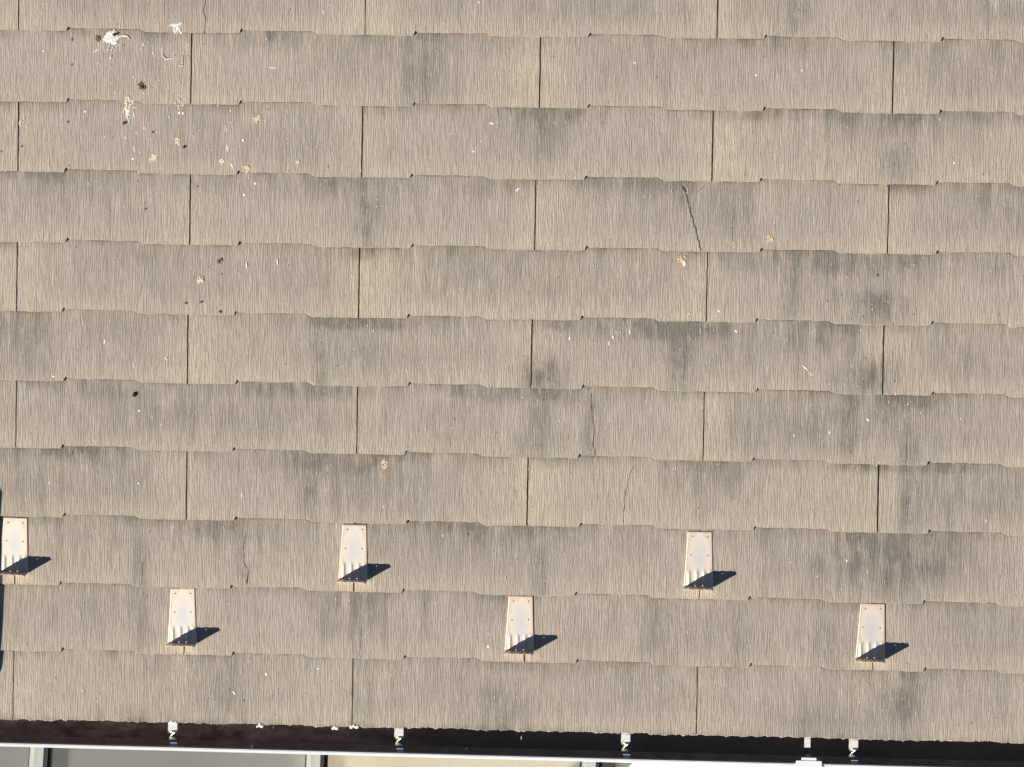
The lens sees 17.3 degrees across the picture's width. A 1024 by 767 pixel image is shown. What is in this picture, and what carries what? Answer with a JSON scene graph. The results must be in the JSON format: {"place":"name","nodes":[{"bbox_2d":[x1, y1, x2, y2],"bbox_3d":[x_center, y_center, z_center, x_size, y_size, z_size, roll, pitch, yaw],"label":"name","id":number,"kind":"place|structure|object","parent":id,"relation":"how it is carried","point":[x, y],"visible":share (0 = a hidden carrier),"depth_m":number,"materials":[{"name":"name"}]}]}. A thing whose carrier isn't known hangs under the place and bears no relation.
{"place":"outdoors","nodes":[
{"label":"outdoors","id":0,"kind":"place"},
{"bbox_2d":[0,0,1023,743],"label":"house","id":1,"kind":"structure","parent":0,"point":[578,320],"depth_m":8.84,"materials":[{"name":"tile"}]},
{"bbox_2d":[0,517,27,576],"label":"snow guard","id":2,"kind":"object","parent":1,"relation":"on","point":[14,554],"visible":1,"depth_m":8.94,"materials":[{"name":"metal"}]},
{"bbox_2d":[103,29,129,65],"bbox_3d":[-1.036,-0.880,8.829,0.073,0.004,0.097,1,94,3],"label":"bird dropping","id":3,"kind":"object","parent":1,"relation":"on","point":[109,37],"visible":1,"depth_m":8.83,"materials":[{"name":"white"}]},
{"bbox_2d":[125,102,130,123],"bbox_3d":[-1.008,-0.708,8.841,0.016,0.003,0.057,1,94,3],"label":"bird dropping","id":4,"kind":"object","parent":1,"relation":"on","point":[127,110],"visible":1,"depth_m":8.84,"materials":[{"name":"white"}]},
{"bbox_2d":[169,22,181,33],"bbox_3d":[-0.880,-0.930,8.816,0.038,0.006,0.032,1,94,3],"label":"bird dropping","id":5,"kind":"object","parent":1,"relation":"on","point":[176,27],"visible":1,"depth_m":8.81,"materials":[{"name":"white"}]},
{"bbox_2d":[165,588,196,646],"bbox_3d":[-0.874,0.619,8.903,0.077,0.047,0.152,0,92,3],"label":"snow guard","id":6,"kind":"object","parent":1,"relation":"on","point":[182,624],"visible":1,"depth_m":8.93,"materials":[{"name":"metal"}]},
{"bbox_2d":[337,524,366,583],"bbox_3d":[-0.419,0.448,8.868,0.077,0.047,0.152,1,93,3],"label":"snow guard","id":7,"kind":"object","parent":1,"relation":"on","point":[353,562],"visible":1,"depth_m":8.89,"materials":[{"name":"metal"}]},
{"bbox_2d":[0,719,1023,766],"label":"rain gutter","id":8,"kind":"object","parent":1,"relation":"attached to","point":[622,747],"visible":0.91,"depth_m":8.99,"materials":[{"name":"metal"}]},
{"bbox_2d":[504,596,533,655],"bbox_3d":[0.019,0.636,8.859,0.077,0.047,0.152,1,93,3],"label":"snow guard","id":9,"kind":"object","parent":1,"relation":"on","point":[519,635],"visible":1,"depth_m":8.88,"materials":[{"name":"metal"}]},
{"bbox_2d":[684,531,712,590],"bbox_3d":[0.488,0.465,8.823,0.077,0.047,0.152,1,93,3],"label":"snow guard","id":10,"kind":"object","parent":1,"relation":"on","point":[699,569],"visible":1,"depth_m":8.85,"materials":[{"name":"metal"}]},
{"bbox_2d":[856,603,885,663],"bbox_3d":[0.939,0.653,8.813,0.077,0.047,0.152,2,93,3],"label":"snow guard","id":11,"kind":"object","parent":1,"relation":"on","point":[871,640],"visible":1,"depth_m":8.84,"materials":[{"name":"metal"}]},
{"bbox_2d":[602,762,631,766],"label":"ground","id":12,"kind":"structure","parent":0,"point":[611,764],"depth_m":12.08,"materials":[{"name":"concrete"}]},
{"bbox_2d":[0,746,579,766],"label":"wooden deck","id":13,"kind":"structure","parent":12,"relation":"on","point":[61,757],"depth_m":12.09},
{"bbox_2d":[28,747,601,766],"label":"patio cover","id":14,"kind":"object","parent":12,"relation":"on","point":[40,756],"depth_m":9.26,"materials":[{"name":"metal"}]},
{"bbox_2d":[629,763,772,766],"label":"awning sheet","id":15,"kind":"object","parent":14,"relation":"on","point":[658,765],"depth_m":9.17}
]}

